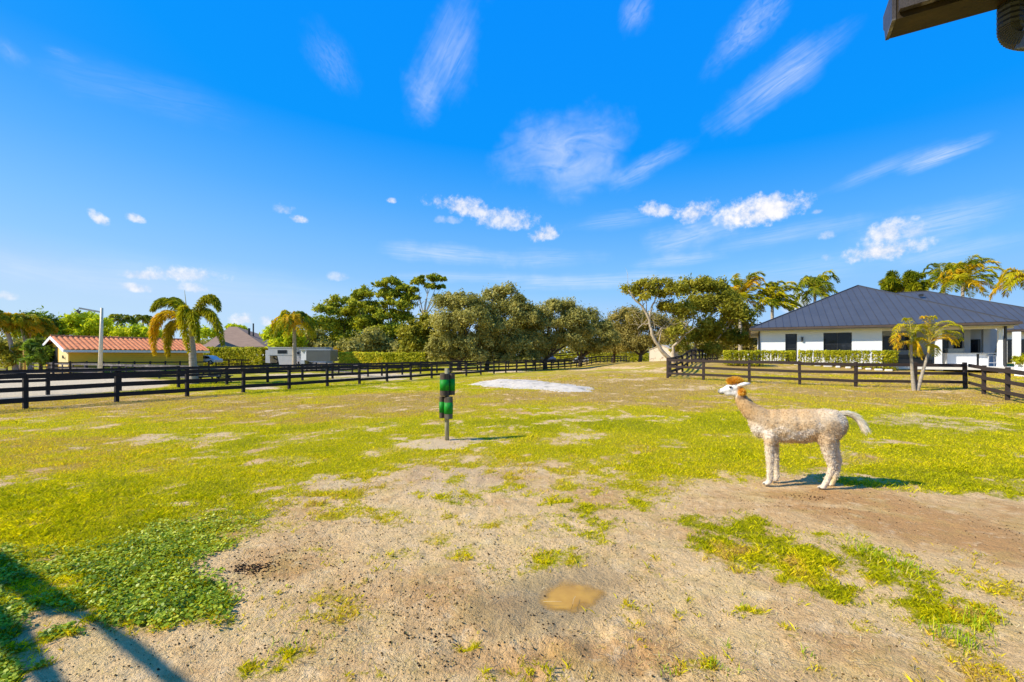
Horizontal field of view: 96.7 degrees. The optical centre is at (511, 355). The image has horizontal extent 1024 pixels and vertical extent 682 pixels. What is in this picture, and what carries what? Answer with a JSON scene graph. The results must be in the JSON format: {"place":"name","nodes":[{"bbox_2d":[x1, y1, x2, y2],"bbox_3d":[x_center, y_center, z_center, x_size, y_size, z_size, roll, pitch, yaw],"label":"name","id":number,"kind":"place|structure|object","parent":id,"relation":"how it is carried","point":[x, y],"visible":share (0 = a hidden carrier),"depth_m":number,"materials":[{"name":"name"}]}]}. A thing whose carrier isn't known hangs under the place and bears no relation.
{"place":"outdoors","nodes":[
{"label":"outdoors","id":0,"kind":"place"},
{"bbox_2d":[203,323,277,364],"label":"brown roof house","id":1,"kind":"structure","parent":0,"point":[237,337],"depth_m":86.10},
{"bbox_2d":[0,356,1023,681],"bbox_3d":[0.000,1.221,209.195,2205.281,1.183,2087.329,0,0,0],"label":"ground","id":2,"kind":"structure","parent":0,"point":[928,518],"depth_m":4.21,"materials":[{"name":"soil"}]},
{"bbox_2d":[0,310,14,335],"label":"coconut palm","id":3,"kind":"object","parent":2,"relation":"on","point":[4,326],"visible":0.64,"depth_m":49.23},
{"bbox_2d":[0,341,22,368],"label":"green tree","id":4,"kind":"object","parent":2,"relation":"on","point":[8,359],"visible":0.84,"depth_m":49.54,"materials":[{"name":"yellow plant"}]},
{"bbox_2d":[0,312,34,369],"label":"coconut palm","id":5,"kind":"object","parent":2,"relation":"on","point":[8,317],"visible":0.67,"depth_m":49.93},
{"bbox_2d":[1,312,46,369],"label":"coconut palm","id":6,"kind":"object","parent":2,"relation":"on","point":[19,318],"visible":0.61,"depth_m":50.72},
{"bbox_2d":[14,337,54,368],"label":"green tree","id":7,"kind":"object","parent":2,"relation":"on","point":[37,352],"visible":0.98,"depth_m":46.40,"materials":[{"name":"green plant"}]},
{"bbox_2d":[10,315,58,369],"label":"coconut palm","id":8,"kind":"object","parent":2,"relation":"on","point":[48,324],"visible":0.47,"depth_m":52.02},
{"bbox_2d":[10,305,67,340],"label":"green tree","id":9,"kind":"object","parent":2,"relation":"on","point":[51,316],"visible":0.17,"depth_m":65.59,"materials":[{"name":"green plant"}]},
{"bbox_2d":[56,309,116,335],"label":"green tree","id":10,"kind":"object","parent":2,"relation":"on","point":[82,323],"visible":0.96,"depth_m":66.73,"materials":[{"name":"green plant"}]},
{"bbox_2d":[75,307,102,367],"bbox_3d":[-33.393,-0.921,35.984,2.078,5.753,0.295,0,0,-1],"label":"light pole","id":11,"kind":"object","parent":2,"relation":"on","point":[100,357],"visible":0.91,"depth_m":35.92,"materials":[{"name":"metal"}]},
{"bbox_2d":[32,362,199,378],"bbox_3d":[-36.631,1.382,40.248,34.730,1.336,0.170,0,0,30],"label":"board fence","id":12,"kind":"object","parent":2,"relation":"on","point":[112,365],"visible":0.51,"depth_m":38.77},
{"bbox_2d":[82,322,162,337],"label":"green tree","id":13,"kind":"object","parent":2,"relation":"on","point":[132,330],"visible":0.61,"depth_m":70.99,"materials":[{"name":"green plant"}]},
{"bbox_2d":[108,314,137,326],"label":"coconut palm","id":14,"kind":"object","parent":2,"relation":"on","point":[128,318],"visible":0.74,"depth_m":74.59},
{"bbox_2d":[42,335,209,372],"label":"yellow barn","id":15,"kind":"structure","parent":2,"relation":"on","point":[72,348],"depth_m":48.69,"materials":[{"name":"paint"}]},
{"bbox_2d":[47,347,57,368],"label":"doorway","id":16,"kind":"structure","parent":15,"relation":"in","point":[55,353],"depth_m":46.74,"materials":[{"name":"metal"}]},
{"bbox_2d":[52,361,209,372],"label":"board fence","id":17,"kind":"object","parent":2,"relation":"on","point":[118,362],"visible":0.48,"depth_m":43.34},
{"bbox_2d":[133,314,152,325],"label":"coconut palm","id":18,"kind":"object","parent":2,"relation":"on","point":[145,319],"visible":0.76,"depth_m":81.72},
{"bbox_2d":[147,290,224,383],"bbox_3d":[-19.978,-1.002,27.844,5.738,6.004,1.983,0,0,26],"label":"foxtail palm","id":19,"kind":"object","parent":2,"relation":"on","point":[183,315],"visible":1,"depth_m":27.81,"materials":[{"name":"plant"}]},
{"bbox_2d":[0,492,406,681],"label":"clover","id":20,"kind":"object","parent":2,"relation":"on","point":[5,673],"visible":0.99,"depth_m":3.41,"materials":[{"name":"green plant"}]},
{"bbox_2d":[203,355,222,364],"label":"parked car","id":21,"kind":"object","parent":2,"relation":"on","point":[212,359],"visible":0.57,"depth_m":56.12,"materials":[{"name":"blue paint"}]},
{"bbox_2d":[198,372,232,383],"bbox_3d":[-18.963,1.384,29.000,1.500,0.788,1.500,0,0,0],"label":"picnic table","id":22,"kind":"object","parent":2,"relation":"on","point":[216,376],"visible":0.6,"depth_m":28.73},
{"bbox_2d":[196,323,247,339],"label":"green tree","id":23,"kind":"object","parent":2,"relation":"on","point":[206,333],"visible":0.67,"depth_m":93.80,"materials":[{"name":"green plant"}]},
{"bbox_2d":[203,346,267,367],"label":"clipped hedge","id":24,"kind":"object","parent":2,"relation":"on","point":[249,352],"visible":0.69,"depth_m":62.26,"materials":[{"name":"green plant"}]},
{"bbox_2d":[215,359,338,368],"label":"board fence","id":25,"kind":"object","parent":2,"relation":"on","point":[241,363],"visible":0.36,"depth_m":61.14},
{"bbox_2d":[259,319,308,348],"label":"green tree","id":26,"kind":"object","parent":2,"relation":"on","point":[279,340],"visible":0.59,"depth_m":60.92,"materials":[{"name":"green plant"}]},
{"bbox_2d":[0,357,583,394],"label":"board fence","id":27,"kind":"object","parent":2,"relation":"on","point":[48,380],"visible":0.48,"depth_m":26.19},
{"bbox_2d":[268,309,317,363],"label":"queen palm","id":28,"kind":"object","parent":2,"relation":"on","point":[302,320],"visible":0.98,"depth_m":55.10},
{"bbox_2d":[265,347,332,366],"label":"horse trailer","id":29,"kind":"object","parent":2,"relation":"on","point":[284,354],"visible":0.61,"depth_m":57.00,"materials":[{"name":"white paint"}]},
{"bbox_2d":[0,356,628,408],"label":"board fence","id":30,"kind":"object","parent":2,"relation":"on","point":[25,399],"visible":0.91,"depth_m":20.17,"materials":[{"name":"wood"}]},
{"bbox_2d":[299,350,337,363],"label":"cargo trailer","id":31,"kind":"object","parent":2,"relation":"on","point":[307,356],"visible":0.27,"depth_m":50.00,"materials":[{"name":"white paint"}]},
{"bbox_2d":[272,362,368,376],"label":"board fence","id":32,"kind":"object","parent":2,"relation":"on","point":[335,371],"visible":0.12,"depth_m":43.21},
{"bbox_2d":[291,326,373,356],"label":"green tree","id":33,"kind":"object","parent":2,"relation":"on","point":[350,345],"visible":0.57,"depth_m":66.76,"materials":[{"name":"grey plant"}]},
{"bbox_2d":[311,294,366,342],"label":"tree","id":34,"kind":"object","parent":2,"relation":"on","point":[340,327],"visible":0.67,"depth_m":76.55,"materials":[{"name":"green plant"}]},
{"bbox_2d":[312,311,406,345],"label":"green tree","id":35,"kind":"object","parent":2,"relation":"on","point":[350,319],"visible":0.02,"depth_m":87.81,"materials":[{"name":"green plant"}]},
{"bbox_2d":[338,351,392,369],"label":"clipped hedge","id":36,"kind":"object","parent":2,"relation":"on","point":[361,357],"visible":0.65,"depth_m":56.70,"materials":[{"name":"green plant"}]},
{"bbox_2d":[345,284,386,330],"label":"pine tree","id":37,"kind":"object","parent":2,"relation":"on","point":[354,301],"visible":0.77,"depth_m":72.92,"materials":[{"name":"green plant"}]},
{"bbox_2d":[0,335,733,360],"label":"wood","id":38,"kind":"object","parent":2,"relation":"on","point":[203,342],"visible":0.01,"depth_m":139.95,"materials":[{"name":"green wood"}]},
{"bbox_2d":[353,325,399,351],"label":"green tree","id":39,"kind":"object","parent":2,"relation":"on","point":[373,336],"visible":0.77,"depth_m":67.81,"materials":[{"name":"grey plant"}]},
{"bbox_2d":[370,275,419,341],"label":"pine tree","id":40,"kind":"object","parent":2,"relation":"on","point":[391,295],"visible":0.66,"depth_m":70.98,"materials":[{"name":"green plant"}]},
{"bbox_2d":[382,352,428,370],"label":"clipped hedge","id":41,"kind":"object","parent":2,"relation":"on","point":[403,357],"visible":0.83,"depth_m":51.98,"materials":[{"name":"green plant"}]},
{"bbox_2d":[394,309,446,360],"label":"green tree","id":42,"kind":"object","parent":2,"relation":"on","point":[413,335],"visible":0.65,"depth_m":58.96,"materials":[{"name":"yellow plant"}]},
{"bbox_2d":[407,272,447,315],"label":"pine tree","id":43,"kind":"object","parent":2,"relation":"on","point":[421,280],"visible":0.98,"depth_m":69.78,"materials":[{"name":"green plant"}]},
{"bbox_2d":[439,368,454,440],"bbox_3d":[-1.332,1.103,9.299,0.324,1.680,0.237,0,0,0],"label":"scratching post","id":44,"kind":"object","parent":2,"relation":"on","point":[447,384],"visible":0.98,"depth_m":9.25,"materials":[{"name":"plastic"}]},
{"bbox_2d":[420,288,497,370],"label":"oak tree","id":45,"kind":"object","parent":2,"relation":"on","point":[459,319],"visible":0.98,"depth_m":50.94,"materials":[{"name":"green plant"}]},
{"bbox_2d":[472,280,546,369],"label":"oak tree","id":46,"kind":"object","parent":2,"relation":"on","point":[515,308],"visible":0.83,"depth_m":53.83,"materials":[{"name":"green plant"}]},
{"bbox_2d":[0,372,1023,681],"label":"grass","id":47,"kind":"structure","parent":2,"relation":"on","point":[16,504],"depth_m":6.92,"materials":[{"name":"plant"}]},
{"bbox_2d":[0,434,1023,681],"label":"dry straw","id":48,"kind":"object","parent":2,"relation":"on","point":[570,628],"visible":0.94,"depth_m":2.88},
{"bbox_2d":[468,379,593,391],"bbox_3d":[0.722,1.480,23.474,7.176,0.388,10.235,0,0,0],"label":"sand pile","id":49,"kind":"object","parent":2,"relation":"on","point":[527,384],"visible":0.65,"depth_m":21.52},
{"bbox_2d":[513,296,598,368],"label":"oak tree","id":50,"kind":"object","parent":2,"relation":"on","point":[570,318],"visible":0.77,"depth_m":56.65,"materials":[{"name":"green plant"}]},
{"bbox_2d":[92,492,1019,681],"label":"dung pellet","id":51,"kind":"object","parent":2,"relation":"on","point":[255,567],"visible":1,"depth_m":3.67},
{"bbox_2d":[543,584,601,609],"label":"puddle","id":52,"kind":"object","parent":2,"relation":"on","point":[565,594],"visible":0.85,"depth_m":3.34,"materials":[{"name":"liquid"}]},
{"bbox_2d":[508,327,637,364],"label":"green tree","id":53,"kind":"object","parent":2,"relation":"on","point":[630,352],"visible":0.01,"depth_m":84.59,"materials":[{"name":"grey plant"}]},
{"bbox_2d":[560,302,621,366],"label":"oak tree","id":54,"kind":"object","parent":2,"relation":"on","point":[607,338],"visible":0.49,"depth_m":65.26,"materials":[{"name":"green plant"}]},
{"bbox_2d":[554,352,648,362],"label":"clipped hedge","id":55,"kind":"object","parent":2,"relation":"on","point":[635,358],"visible":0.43,"depth_m":98.49,"materials":[{"name":"green plant"}]},
{"bbox_2d":[202,519,1012,681],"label":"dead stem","id":56,"kind":"object","parent":2,"relation":"on","point":[597,636],"visible":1,"depth_m":2.81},
{"bbox_2d":[598,304,648,362],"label":"oak tree","id":57,"kind":"object","parent":2,"relation":"on","point":[617,318],"visible":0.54,"depth_m":74.94,"materials":[{"name":"green plant"}]},
{"bbox_2d":[244,365,1014,680],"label":"grass tuft","id":58,"kind":"object","parent":2,"relation":"on","point":[964,641],"visible":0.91,"depth_m":2.90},
{"bbox_2d":[612,307,688,361],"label":"oak tree","id":59,"kind":"object","parent":2,"relation":"on","point":[641,343],"visible":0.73,"depth_m":70.85,"materials":[{"name":"green plant"}]},
{"bbox_2d":[618,270,700,362],"bbox_3d":[13.211,-3.064,40.388,7.485,9.494,3.933,0,0,0],"label":"spreading tree","id":60,"kind":"object","parent":2,"relation":"on","point":[650,289],"visible":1,"depth_m":39.94,"materials":[{"name":"green plant"}]},
{"bbox_2d":[649,345,677,360],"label":"stone hut","id":61,"kind":"object","parent":2,"relation":"on","point":[655,354],"visible":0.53,"depth_m":58.94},
{"bbox_2d":[669,349,717,376],"bbox_3d":[17.425,0.517,41.650,0.173,2.112,33.761,0,0,29],"label":"board fence","id":62,"kind":"object","parent":2,"relation":"on","point":[687,357],"visible":0.55,"depth_m":33.20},
{"bbox_2d":[672,272,759,358],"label":"spreading tree","id":63,"kind":"object","parent":2,"relation":"on","point":[721,296],"visible":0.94,"depth_m":41.96,"materials":[{"name":"green plant"}]},
{"bbox_2d":[693,307,760,358],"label":"green tree","id":64,"kind":"object","parent":2,"relation":"on","point":[747,325],"visible":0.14,"depth_m":56.84,"materials":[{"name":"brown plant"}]},
{"bbox_2d":[723,350,732,365],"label":"hedge shrub","id":65,"kind":"object","parent":2,"relation":"on","point":[726,356],"visible":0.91,"depth_m":33.40,"materials":[{"name":"green plant"}]},
{"bbox_2d":[733,350,742,365],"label":"hedge shrub","id":66,"kind":"object","parent":2,"relation":"on","point":[739,352],"visible":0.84,"depth_m":33.34,"materials":[{"name":"green plant"}]},
{"bbox_2d":[739,350,748,365],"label":"hedge shrub","id":67,"kind":"object","parent":2,"relation":"on","point":[743,355],"visible":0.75,"depth_m":33.25,"materials":[{"name":"green plant"}]},
{"bbox_2d":[729,271,776,359],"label":"coconut palm","id":68,"kind":"object","parent":2,"relation":"on","point":[749,282],"visible":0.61,"depth_m":50.95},
{"bbox_2d":[750,350,758,366],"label":"hedge shrub","id":69,"kind":"object","parent":2,"relation":"on","point":[755,355],"visible":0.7,"depth_m":33.12,"materials":[{"name":"green plant"}]},
{"bbox_2d":[755,350,764,365],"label":"hedge shrub","id":70,"kind":"object","parent":2,"relation":"on","point":[762,352],"visible":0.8,"depth_m":33.13,"materials":[{"name":"green plant"}]},
{"bbox_2d":[770,350,777,360],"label":"hedge shrub","id":71,"kind":"object","parent":2,"relation":"on","point":[773,354],"visible":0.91,"depth_m":34.90,"materials":[{"name":"green plant"}]},
{"bbox_2d":[754,280,802,318],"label":"coconut palm","id":72,"kind":"object","parent":2,"relation":"on","point":[774,297],"visible":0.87,"depth_m":49.44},
{"bbox_2d":[782,350,791,360],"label":"hedge shrub","id":73,"kind":"object","parent":2,"relation":"on","point":[787,352],"visible":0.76,"depth_m":34.50,"materials":[{"name":"green plant"}]},
{"bbox_2d":[718,376,872,488],"bbox_3d":[3.769,1.023,6.101,1.874,1.484,0.469,0,0,10],"label":"alpaca","id":74,"kind":"object","parent":2,"relation":"on","point":[825,429],"visible":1,"depth_m":6.01,"materials":[{"name":"white fur"}]},
{"bbox_2d":[798,349,805,361],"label":"hedge shrub","id":75,"kind":"object","parent":2,"relation":"on","point":[802,353],"visible":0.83,"depth_m":34.07,"materials":[{"name":"green plant"}]},
{"bbox_2d":[805,350,812,361],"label":"hedge shrub","id":76,"kind":"object","parent":2,"relation":"on","point":[809,353],"visible":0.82,"depth_m":33.82,"materials":[{"name":"green plant"}]},
{"bbox_2d":[791,269,839,309],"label":"coconut palm","id":77,"kind":"object","parent":2,"relation":"on","point":[817,286],"visible":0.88,"depth_m":54.45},
{"bbox_2d":[666,358,967,388],"bbox_3d":[14.438,0.962,22.773,12.919,1.676,1.199,0,0,26],"label":"board fence","id":78,"kind":"object","parent":2,"relation":"on","point":[963,373],"visible":0.88,"depth_m":21.90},
{"bbox_2d":[813,350,820,361],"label":"hedge shrub","id":79,"kind":"object","parent":2,"relation":"on","point":[816,354],"visible":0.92,"depth_m":33.61,"materials":[{"name":"green plant"}]},
{"bbox_2d":[820,350,830,362],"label":"hedge shrub","id":80,"kind":"object","parent":2,"relation":"on","point":[822,352],"visible":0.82,"depth_m":33.38,"materials":[{"name":"green plant"}]},
{"bbox_2d":[830,350,840,362],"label":"hedge shrub","id":81,"kind":"object","parent":2,"relation":"on","point":[836,354],"visible":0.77,"depth_m":33.09,"materials":[{"name":"green plant"}]},
{"bbox_2d":[836,350,845,366],"bbox_3d":[23.923,0.245,33.148,0.701,1.362,0.757,0,0,28],"label":"hedge shrub","id":82,"kind":"object","parent":2,"relation":"on","point":[839,356],"visible":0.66,"depth_m":32.95,"materials":[{"name":"green plant"}]},
{"bbox_2d":[841,350,850,366],"bbox_3d":[24.195,0.263,32.988,0.652,1.376,0.742,0,0,33],"label":"hedge shrub","id":83,"kind":"object","parent":2,"relation":"on","point":[842,355],"visible":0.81,"depth_m":32.81,"materials":[{"name":"green plant"}]},
{"bbox_2d":[846,350,856,367],"bbox_3d":[24.504,0.282,32.840,0.668,1.387,0.760,0,0,27],"label":"hedge shrub","id":84,"kind":"object","parent":2,"relation":"on","point":[851,354],"visible":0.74,"depth_m":32.70,"materials":[{"name":"green plant"}]},
{"bbox_2d":[853,350,861,366],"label":"hedge shrub","id":85,"kind":"object","parent":2,"relation":"on","point":[858,354],"visible":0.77,"depth_m":32.51,"materials":[{"name":"green plant"}]},
{"bbox_2d":[861,350,870,367],"bbox_3d":[25.243,0.318,32.454,0.538,1.450,0.729,0,0,29],"label":"hedge shrub","id":86,"kind":"object","parent":2,"relation":"on","point":[866,357],"visible":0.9,"depth_m":32.28,"materials":[{"name":"green plant"}]},
{"bbox_2d":[871,350,880,368],"bbox_3d":[25.745,0.340,32.214,0.542,1.490,0.748,0,0,27],"label":"hedge shrub","id":87,"kind":"object","parent":2,"relation":"on","point":[876,352],"visible":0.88,"depth_m":32.05,"materials":[{"name":"green plant"}]},
{"bbox_2d":[878,350,888,369],"bbox_3d":[26.107,0.352,32.016,0.643,1.527,0.753,0,0,26],"label":"hedge shrub","id":88,"kind":"object","parent":2,"relation":"on","point":[882,359],"visible":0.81,"depth_m":31.81,"materials":[{"name":"green plant"}]},
{"bbox_2d":[749,285,1023,372],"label":"white house","id":89,"kind":"structure","parent":2,"relation":"on","point":[858,317],"depth_m":34.78,"materials":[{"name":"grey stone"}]},
{"bbox_2d":[785,334,796,360],"bbox_3d":[21.948,-0.547,35.797,0.782,2.290,0.070,0,0,28],"label":"door","id":90,"kind":"structure","parent":89,"relation":"in","point":[790,339],"depth_m":35.78,"materials":[{"name":"glass"}]},
{"bbox_2d":[823,332,851,354],"bbox_3d":[24.595,-0.858,34.414,1.762,1.712,0.070,0,0,28],"label":"window","id":91,"kind":"structure","parent":89,"relation":"in","point":[831,341],"depth_m":34.38,"materials":[{"name":"glass"}]},
{"bbox_2d":[883,336,916,349],"bbox_3d":[30.140,-0.962,35.384,2.009,1.104,0.070,0,0,28],"label":"window","id":92,"kind":"structure","parent":89,"relation":"in","point":[886,339],"depth_m":35.53,"materials":[{"name":"glass"}]},
{"bbox_2d":[943,339,948,352],"bbox_3d":[32.534,-0.422,34.133,0.302,1.563,0.070,0,0,28],"label":"window","id":93,"kind":"structure","parent":89,"relation":"in","point":[945,343],"depth_m":34.14,"materials":[{"name":"glass"}]},
{"bbox_2d":[942,353,996,365],"bbox_3d":[31.978,0.270,31.882,2.561,0.886,0.900,0,0,28],"label":"outdoor kitchen","id":94,"kind":"object","parent":89,"relation":"on","point":[981,359],"visible":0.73,"depth_m":31.60,"materials":[{"name":"concrete"}]},
{"bbox_2d":[945,349,963,352],"bbox_3d":[31.273,-0.327,32.183,0.866,0.303,0.600,0,0,28],"label":"barbecue grill","id":95,"kind":"object","parent":94,"relation":"on","point":[954,350],"visible":1,"depth_m":31.99,"materials":[{"name":"metal"}]},
{"bbox_2d":[971,339,980,352],"bbox_3d":[33.932,-0.649,33.403,0.664,1.064,0.070,0,0,28],"label":"window","id":96,"kind":"structure","parent":89,"relation":"in","point":[975,343],"depth_m":33.35,"materials":[{"name":"glass"}]},
{"bbox_2d":[987,348,996,365],"bbox_3d":[32.886,0.131,31.171,0.600,1.241,0.461,0,0,28],"label":"bar chair","id":97,"kind":"object","parent":89,"relation":"on","point":[993,355],"visible":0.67,"depth_m":31.09,"materials":[{"name":"white paint"}]},
{"bbox_2d":[1007,339,1011,362],"bbox_3d":[42.572,-0.210,38.874,0.360,2.320,0.050,0,0,28],"label":"door","id":98,"kind":"structure","parent":89,"relation":"in","point":[1009,341],"depth_m":38.88,"materials":[{"name":"black glass"}]},
{"bbox_2d":[882,350,894,368],"bbox_3d":[26.335,0.373,31.888,0.667,1.521,0.751,0,0,26],"label":"hedge shrub","id":99,"kind":"object","parent":2,"relation":"on","point":[890,358],"visible":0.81,"depth_m":31.68,"materials":[{"name":"green plant"}]},
{"bbox_2d":[888,350,899,369],"bbox_3d":[26.575,0.359,31.752,0.634,1.584,0.793,0,0,24],"label":"hedge shrub","id":100,"kind":"object","parent":2,"relation":"on","point":[895,353],"visible":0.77,"depth_m":31.57,"materials":[{"name":"green plant"}]},
{"bbox_2d":[878,270,932,292],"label":"tree","id":101,"kind":"object","parent":2,"relation":"on","point":[910,280],"visible":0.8,"depth_m":65.22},
{"bbox_2d":[895,354,932,363],"bbox_3d":[30.072,0.315,34.108,1.952,0.770,0.900,0,0,28],"label":"patio sofa","id":102,"kind":"object","parent":2,"relation":"on","point":[903,358],"visible":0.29,"depth_m":34.05,"materials":[{"name":"metal"}]},
{"bbox_2d":[890,315,963,390],"bbox_3d":[17.977,0.014,19.765,3.409,3.526,1.198,0,0,0],"label":"twin palm","id":103,"kind":"object","parent":2,"relation":"on","point":[912,353],"visible":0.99,"depth_m":19.72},
{"bbox_2d":[923,262,972,293],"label":"coconut palm","id":104,"kind":"object","parent":2,"relation":"on","point":[935,273],"visible":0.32,"depth_m":63.93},
{"bbox_2d":[931,254,1003,297],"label":"coconut palm","id":105,"kind":"object","parent":2,"relation":"on","point":[961,274],"visible":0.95,"depth_m":57.28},
{"bbox_2d":[968,364,1023,399],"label":"board fence","id":106,"kind":"object","parent":2,"relation":"on","point":[1007,381],"visible":0.93,"depth_m":16.78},
{"bbox_2d":[988,267,1023,300],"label":"coconut palm","id":107,"kind":"object","parent":2,"relation":"on","point":[1010,281],"visible":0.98,"depth_m":52.70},
{"bbox_2d":[1010,353,1023,375],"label":"planter","id":108,"kind":"object","parent":2,"relation":"on","point":[1018,362],"visible":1,"depth_m":27.48,"materials":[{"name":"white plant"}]},
{"bbox_2d":[0,0,1023,354],"label":"sky","id":109,"kind":"structure","parent":0,"point":[266,158],"materials":[{"name":"blue"}]},
{"bbox_2d":[2,434,1023,681],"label":"soil crumb","id":110,"kind":"object","parent":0,"point":[502,578],"visible":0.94,"depth_m":3.10,"materials":[{"name":"soil"}]},
{"bbox_2d":[883,0,1023,50],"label":"barn eave","id":111,"kind":"object","parent":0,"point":[902,17],"visible":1,"depth_m":1.71,"materials":[{"name":"wood"}]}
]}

